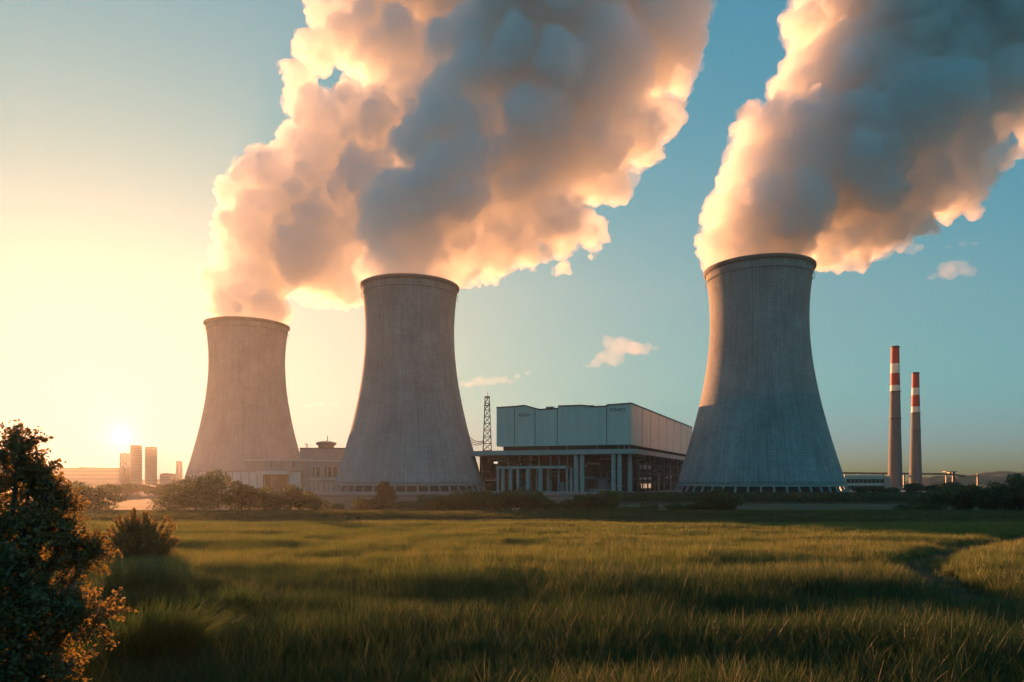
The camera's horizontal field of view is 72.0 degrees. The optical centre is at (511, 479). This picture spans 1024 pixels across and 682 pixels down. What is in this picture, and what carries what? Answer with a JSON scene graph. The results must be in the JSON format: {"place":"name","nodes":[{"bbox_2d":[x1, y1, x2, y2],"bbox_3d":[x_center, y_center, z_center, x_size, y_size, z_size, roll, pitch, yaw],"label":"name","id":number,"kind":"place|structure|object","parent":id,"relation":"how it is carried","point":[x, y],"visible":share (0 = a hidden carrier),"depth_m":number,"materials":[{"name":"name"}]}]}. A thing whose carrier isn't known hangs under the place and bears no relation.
{"place":"outdoors","nodes":[
{"label":"outdoors","id":0,"kind":"place"},
{"bbox_2d":[101,584,166,616],"bbox_3d":[-10.642,3.510,19.862,1.771,1.033,1.952,0,0,-30],"label":"grass tussock","id":1,"kind":"object","parent":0,"point":[137,594],"depth_m":19.80,"materials":[{"name":"green plant"}]},
{"bbox_2d":[93,554,196,600],"bbox_3d":[-11.554,3.226,22.025,3.077,1.604,3.157,0,0,0],"label":"grass tussock","id":2,"kind":"object","parent":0,"point":[138,578],"depth_m":21.58,"materials":[{"name":"green plant"}]},
{"bbox_2d":[103,588,260,674],"bbox_3d":[-6.581,3.183,14.162,2.994,1.781,2.958,0,0,0],"label":"grass tussock","id":3,"kind":"object","parent":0,"point":[159,631],"depth_m":13.86,"materials":[{"name":"green plant"}]},
{"bbox_2d":[161,583,215,622],"bbox_3d":[-9.108,3.454,19.824,1.283,1.168,1.623,0,0,18],"label":"grass tussock","id":4,"kind":"object","parent":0,"point":[190,600],"depth_m":19.78,"materials":[{"name":"green plant"}]},
{"bbox_2d":[193,580,272,623],"bbox_3d":[-7.619,3.412,19.357,2.003,1.268,1.934,0,0,0],"label":"grass tussock","id":5,"kind":"object","parent":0,"point":[243,602],"depth_m":19.13,"materials":[{"name":"green plant"}]},
{"bbox_2d":[127,495,591,495],"bbox_3d":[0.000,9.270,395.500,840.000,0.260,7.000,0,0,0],"label":"road","id":6,"kind":"structure","parent":0,"point":[363,495],"depth_m":396.22,"materials":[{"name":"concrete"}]},
{"bbox_2d":[1,489,925,493],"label":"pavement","id":7,"kind":"structure","parent":0,"point":[327,492],"depth_m":448.83,"materials":[{"name":"concrete"}]},
{"bbox_2d":[93,484,126,493],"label":"tree","id":8,"kind":"object","parent":7,"relation":"on","point":[107,489],"visible":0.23,"depth_m":425.16,"materials":[{"name":"green plant"}]},
{"bbox_2d":[470,392,491,450],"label":"lattice mast","id":9,"kind":"object","parent":7,"relation":"on","point":[485,423],"visible":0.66,"depth_m":557.71,"materials":[{"name":"metal"}]},
{"bbox_2d":[0,0,1023,480],"label":"sky","id":10,"kind":"structure","parent":0,"point":[578,169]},
{"bbox_2d":[2,482,1023,681],"bbox_3d":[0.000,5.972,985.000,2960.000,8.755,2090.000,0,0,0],"label":"ground","id":11,"kind":"structure","parent":0,"point":[136,502],"depth_m":229.47,"materials":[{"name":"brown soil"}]},
{"bbox_2d":[0,419,137,681],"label":"leafy shrub","id":12,"kind":"object","parent":11,"relation":"on","point":[35,599],"visible":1,"depth_m":11.05,"materials":[{"name":"green plant"}]},
{"bbox_2d":[58,481,94,507],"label":"broad tree","id":13,"kind":"object","parent":11,"relation":"on","point":[89,493],"visible":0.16,"depth_m":189.94,"materials":[{"name":"green plant"}]},
{"bbox_2d":[53,467,128,483],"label":"long block","id":14,"kind":"structure","parent":11,"relation":"on","point":[91,475],"depth_m":1350.00,"materials":[{"name":"concrete"}]},
{"bbox_2d":[70,484,127,509],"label":"broad tree","id":15,"kind":"object","parent":11,"relation":"on","point":[99,501],"visible":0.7,"depth_m":196.78,"materials":[{"name":"green plant"}]},
{"bbox_2d":[120,453,129,483],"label":"high-rise building","id":16,"kind":"structure","parent":11,"relation":"on","point":[125,463],"depth_m":1344.68,"materials":[{"name":"concrete"}]},
{"bbox_2d":[116,483,148,494],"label":"tree","id":17,"kind":"object","parent":11,"relation":"on","point":[130,488],"visible":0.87,"depth_m":416.25,"materials":[{"name":"green plant"}]},
{"bbox_2d":[130,445,141,483],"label":"office tower","id":18,"kind":"structure","parent":11,"relation":"on","point":[135,464],"depth_m":1349.89,"materials":[{"name":"concrete"}]},
{"bbox_2d":[100,507,180,560],"bbox_3d":[-17.840,2.830,34.139,3.524,2.977,3.353,0,0,0],"label":"spiky bush","id":19,"kind":"object","parent":11,"relation":"on","point":[133,536],"visible":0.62,"depth_m":33.44,"materials":[{"name":"green plant"}]},
{"bbox_2d":[145,447,156,483],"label":"office tower","id":20,"kind":"structure","parent":11,"relation":"on","point":[150,464],"depth_m":1349.61,"materials":[{"name":"concrete"}]},
{"bbox_2d":[141,485,167,494],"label":"tree","id":21,"kind":"object","parent":11,"relation":"on","point":[158,490],"visible":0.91,"depth_m":407.43,"materials":[{"name":"green plant"}]},
{"bbox_2d":[155,484,180,491],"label":"tree","id":22,"kind":"object","parent":11,"relation":"on","point":[165,485],"visible":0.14,"depth_m":425.54,"materials":[{"name":"green plant"}]},
{"bbox_2d":[160,473,177,482],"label":"block","id":23,"kind":"structure","parent":11,"relation":"on","point":[167,477],"depth_m":1350.00,"materials":[{"name":"concrete"}]},
{"bbox_2d":[176,461,182,482],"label":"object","id":24,"kind":"object","parent":11,"relation":"on","point":[178,467],"visible":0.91,"depth_m":1346.68,"materials":[{"name":"concrete"}]},
{"bbox_2d":[146,469,231,509],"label":"field tree","id":25,"kind":"object","parent":11,"relation":"on","point":[201,485],"visible":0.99,"depth_m":177.31,"materials":[{"name":"green plant"}]},
{"bbox_2d":[182,316,299,487],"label":"cooling tower","id":26,"kind":"structure","parent":11,"relation":"on","point":[246,413],"depth_m":618.84,"materials":[{"name":"concrete"}]},
{"bbox_2d":[220,480,261,509],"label":"field tree","id":27,"kind":"object","parent":11,"relation":"on","point":[241,496],"visible":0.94,"depth_m":181.88,"materials":[{"name":"green plant"}]},
{"bbox_2d":[251,485,283,509],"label":"hedge bush","id":28,"kind":"object","parent":11,"relation":"on","point":[266,498],"visible":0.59,"depth_m":183.87,"materials":[{"name":"green plant"}]},
{"bbox_2d":[199,436,344,490],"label":"office block","id":29,"kind":"structure","parent":11,"relation":"on","point":[313,469],"depth_m":565.00,"materials":[{"name":"grey concrete"}]},
{"bbox_2d":[263,474,287,489],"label":"doorway","id":30,"kind":"structure","parent":29,"relation":"in","point":[281,479],"depth_m":564.75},
{"bbox_2d":[312,466,314,477],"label":"window","id":31,"kind":"structure","parent":29,"relation":"in","point":[313,467],"depth_m":562.69,"materials":[{"name":"grey glass"}]},
{"bbox_2d":[316,466,319,477],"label":"window","id":32,"kind":"structure","parent":29,"relation":"in","point":[317,467],"depth_m":562.69,"materials":[{"name":"grey glass"}]},
{"bbox_2d":[324,466,326,477],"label":"window","id":33,"kind":"structure","parent":29,"relation":"in","point":[325,467],"depth_m":562.69,"materials":[{"name":"grey glass"}]},
{"bbox_2d":[328,466,331,477],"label":"window","id":34,"kind":"structure","parent":29,"relation":"in","point":[329,467],"depth_m":562.69,"materials":[{"name":"grey glass"}]},
{"bbox_2d":[333,466,336,477],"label":"window","id":35,"kind":"structure","parent":29,"relation":"in","point":[334,467],"depth_m":562.69,"materials":[{"name":"grey glass"}]},
{"bbox_2d":[269,483,306,509],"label":"hedge bush","id":36,"kind":"object","parent":11,"relation":"on","point":[291,495],"visible":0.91,"depth_m":181.65,"materials":[{"name":"green plant"}]},
{"bbox_2d":[294,490,328,509],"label":"hedge bush","id":37,"kind":"object","parent":11,"relation":"on","point":[312,502],"visible":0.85,"depth_m":184.50,"materials":[{"name":"green plant"}]},
{"bbox_2d":[324,503,345,509],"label":"shrub","id":38,"kind":"object","parent":11,"relation":"on","point":[339,506],"visible":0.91,"depth_m":204.44,"materials":[{"name":"green plant"}]},
{"bbox_2d":[349,497,371,509],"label":"hedge bush","id":39,"kind":"object","parent":11,"relation":"on","point":[363,503],"visible":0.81,"depth_m":184.48,"materials":[{"name":"green plant"}]},
{"bbox_2d":[366,481,397,509],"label":"conical tree","id":40,"kind":"object","parent":11,"relation":"on","point":[386,492],"visible":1,"depth_m":182.68,"materials":[{"name":"green plant"}]},
{"bbox_2d":[328,273,485,492],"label":"cooling tower","id":41,"kind":"structure","parent":11,"relation":"on","point":[409,433],"depth_m":489.23,"materials":[{"name":"concrete"}]},
{"bbox_2d":[395,501,419,509],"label":"shrub","id":42,"kind":"object","parent":11,"relation":"on","point":[408,505],"visible":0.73,"depth_m":189.87,"materials":[{"name":"green plant"}]},
{"bbox_2d":[412,494,454,509],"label":"hedge bush","id":43,"kind":"object","parent":11,"relation":"on","point":[439,502],"visible":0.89,"depth_m":182.32,"materials":[{"name":"green plant"}]},
{"bbox_2d":[446,488,477,509],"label":"hedge bush","id":44,"kind":"object","parent":11,"relation":"on","point":[462,502],"visible":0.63,"depth_m":183.51,"materials":[{"name":"green plant"}]},
{"bbox_2d":[469,489,505,509],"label":"hedge bush","id":45,"kind":"object","parent":11,"relation":"on","point":[488,501],"visible":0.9,"depth_m":180.99,"materials":[{"name":"green plant"}]},
{"bbox_2d":[493,486,531,509],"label":"hedge bush","id":46,"kind":"object","parent":11,"relation":"on","point":[512,498],"visible":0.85,"depth_m":183.26,"materials":[{"name":"green plant"}]},
{"bbox_2d":[3,508,1023,523],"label":"grass","id":47,"kind":"structure","parent":11,"relation":"on","point":[644,515],"depth_m":113.72,"materials":[{"name":"green plant"}]},
{"bbox_2d":[7,556,1023,681],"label":"grass","id":48,"kind":"structure","parent":11,"relation":"on","point":[919,636],"depth_m":16.07,"materials":[{"name":"green plant"}]},
{"bbox_2d":[19,530,1023,615],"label":"grass","id":49,"kind":"structure","parent":11,"relation":"on","point":[267,555],"depth_m":33.48,"materials":[{"name":"green plant"}]},
{"bbox_2d":[518,490,554,509],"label":"hedge bush","id":50,"kind":"object","parent":11,"relation":"on","point":[537,499],"visible":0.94,"depth_m":182.62,"materials":[{"name":"green plant"}]},
{"bbox_2d":[52,518,1023,543],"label":"grass","id":51,"kind":"structure","parent":11,"relation":"on","point":[1002,530],"depth_m":64.90,"materials":[{"name":"green plant"}]},
{"bbox_2d":[548,500,567,509],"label":"hedge bush","id":52,"kind":"object","parent":11,"relation":"on","point":[563,505],"visible":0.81,"depth_m":185.18,"materials":[{"name":"green plant"}]},
{"bbox_2d":[558,499,577,509],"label":"hedge bush","id":53,"kind":"object","parent":11,"relation":"on","point":[570,505],"visible":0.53,"depth_m":187.98,"materials":[{"name":"green plant"}]},
{"bbox_2d":[571,493,602,509],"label":"hedge bush","id":54,"kind":"object","parent":11,"relation":"on","point":[583,501],"visible":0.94,"depth_m":180.97,"materials":[{"name":"green plant"}]},
{"bbox_2d":[589,489,625,509],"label":"hedge bush","id":55,"kind":"object","parent":11,"relation":"on","point":[610,499],"visible":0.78,"depth_m":182.23,"materials":[{"name":"green plant"}]},
{"bbox_2d":[638,502,659,509],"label":"round bush","id":56,"kind":"object","parent":11,"relation":"on","point":[647,506],"visible":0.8,"depth_m":176.48,"materials":[{"name":"green plant"}]},
{"bbox_2d":[663,503,689,509],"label":"round bush","id":57,"kind":"object","parent":11,"relation":"on","point":[677,506],"visible":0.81,"depth_m":178.58,"materials":[{"name":"green plant"}]},
{"bbox_2d":[695,490,715,509],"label":"hedge bush","id":58,"kind":"object","parent":11,"relation":"on","point":[704,499],"visible":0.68,"depth_m":178.13,"materials":[{"name":"green plant"}]},
{"bbox_2d":[706,487,744,509],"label":"hedge bush","id":59,"kind":"object","parent":11,"relation":"on","point":[719,501],"visible":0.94,"depth_m":175.87,"materials":[{"name":"green plant"}]},
{"bbox_2d":[596,491,923,501],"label":"hedge","id":60,"kind":"object","parent":11,"relation":"on","point":[769,496],"visible":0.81,"depth_m":274.21,"materials":[{"name":"green plant"}]},
{"bbox_2d":[670,253,850,492],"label":"cooling tower","id":61,"kind":"structure","parent":11,"relation":"on","point":[760,424],"depth_m":442.36,"materials":[{"name":"concrete"}]},
{"bbox_2d":[851,487,871,491],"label":"tree","id":62,"kind":"object","parent":11,"relation":"on","point":[860,489],"visible":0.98,"depth_m":466.65,"materials":[{"name":"green plant"}]},
{"bbox_2d":[839,475,889,490],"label":"glass building","id":63,"kind":"structure","parent":11,"relation":"on","point":[852,481],"depth_m":544.69,"materials":[{"name":"grey metal"}]},
{"bbox_2d":[868,485,884,492],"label":"tree","id":64,"kind":"object","parent":11,"relation":"on","point":[876,489],"visible":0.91,"depth_m":468.99,"materials":[{"name":"green plant"}]},
{"bbox_2d":[883,487,900,491],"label":"tree","id":65,"kind":"object","parent":11,"relation":"on","point":[892,489],"visible":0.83,"depth_m":466.55,"materials":[{"name":"green plant"}]},
{"bbox_2d":[888,345,902,489],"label":"chimney","id":66,"kind":"object","parent":11,"relation":"on","point":[895,473],"visible":0.94,"depth_m":596.55,"materials":[{"name":"concrete"}]},
{"bbox_2d":[892,504,916,509],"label":"round bush","id":67,"kind":"object","parent":11,"relation":"on","point":[901,507],"visible":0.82,"depth_m":178.93,"materials":[{"name":"green plant"}]},
{"bbox_2d":[909,372,922,484],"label":"chimney","id":68,"kind":"object","parent":11,"relation":"on","point":[915,470],"visible":0.97,"depth_m":696.58,"materials":[{"name":"concrete"}]},
{"bbox_2d":[902,483,932,492],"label":"tree","id":69,"kind":"object","parent":11,"relation":"on","point":[912,487],"visible":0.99,"depth_m":478.61,"materials":[{"name":"green plant"}]},
{"bbox_2d":[906,489,955,509],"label":"grove tree","id":70,"kind":"object","parent":11,"relation":"on","point":[937,500],"visible":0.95,"depth_m":176.59,"materials":[{"name":"green plant"}]},
{"bbox_2d":[939,481,964,491],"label":"tree","id":71,"kind":"object","parent":11,"relation":"on","point":[956,484],"visible":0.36,"depth_m":480.00,"materials":[{"name":"green plant"}]},
{"bbox_2d":[938,484,981,509],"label":"grove tree","id":72,"kind":"object","parent":11,"relation":"on","point":[958,504],"visible":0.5,"depth_m":178.16,"materials":[{"name":"green plant"}]},
{"bbox_2d":[957,486,1010,509],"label":"grove tree","id":73,"kind":"object","parent":11,"relation":"on","point":[984,499],"visible":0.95,"depth_m":174.42,"materials":[{"name":"green plant"}]},
{"bbox_2d":[983,473,1023,509],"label":"grove tree","id":74,"kind":"object","parent":11,"relation":"on","point":[1008,492],"visible":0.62,"depth_m":175.89,"materials":[{"name":"green plant"}]},
{"bbox_2d":[1011,478,1023,509],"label":"grove tree","id":75,"kind":"object","parent":11,"relation":"on","point":[1020,496],"visible":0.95,"depth_m":172.66,"materials":[{"name":"green plant"}]},
{"bbox_2d":[470,402,691,492],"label":"plant hall","id":76,"kind":"structure","parent":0,"point":[630,447],"depth_m":498.99,"materials":[{"name":"grey metal"}]},
{"bbox_2d":[640,484,650,488],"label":"window","id":77,"kind":"structure","parent":76,"relation":"in","point":[644,485],"depth_m":507.54,"materials":[{"name":"glass"}]},
{"bbox_2d":[843,471,978,484],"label":"conveyor bridge","id":78,"kind":"structure","parent":0,"point":[953,474],"depth_m":764.23,"materials":[{"name":"metal"}]},
{"bbox_2d":[922,484,941,491],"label":"tree","id":79,"kind":"object","parent":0,"point":[936,487],"visible":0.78,"depth_m":472.63,"materials":[{"name":"green plant"}]},
{"bbox_2d":[905,475,1009,484],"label":"hills","id":80,"kind":"structure","parent":0,"point":[938,480],"depth_m":1200.44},
{"bbox_2d":[955,471,1023,477],"bbox_3d":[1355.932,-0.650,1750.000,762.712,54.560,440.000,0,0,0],"label":"hills","id":81,"kind":"structure","parent":0,"point":[1001,473],"depth_m":1732.48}
]}

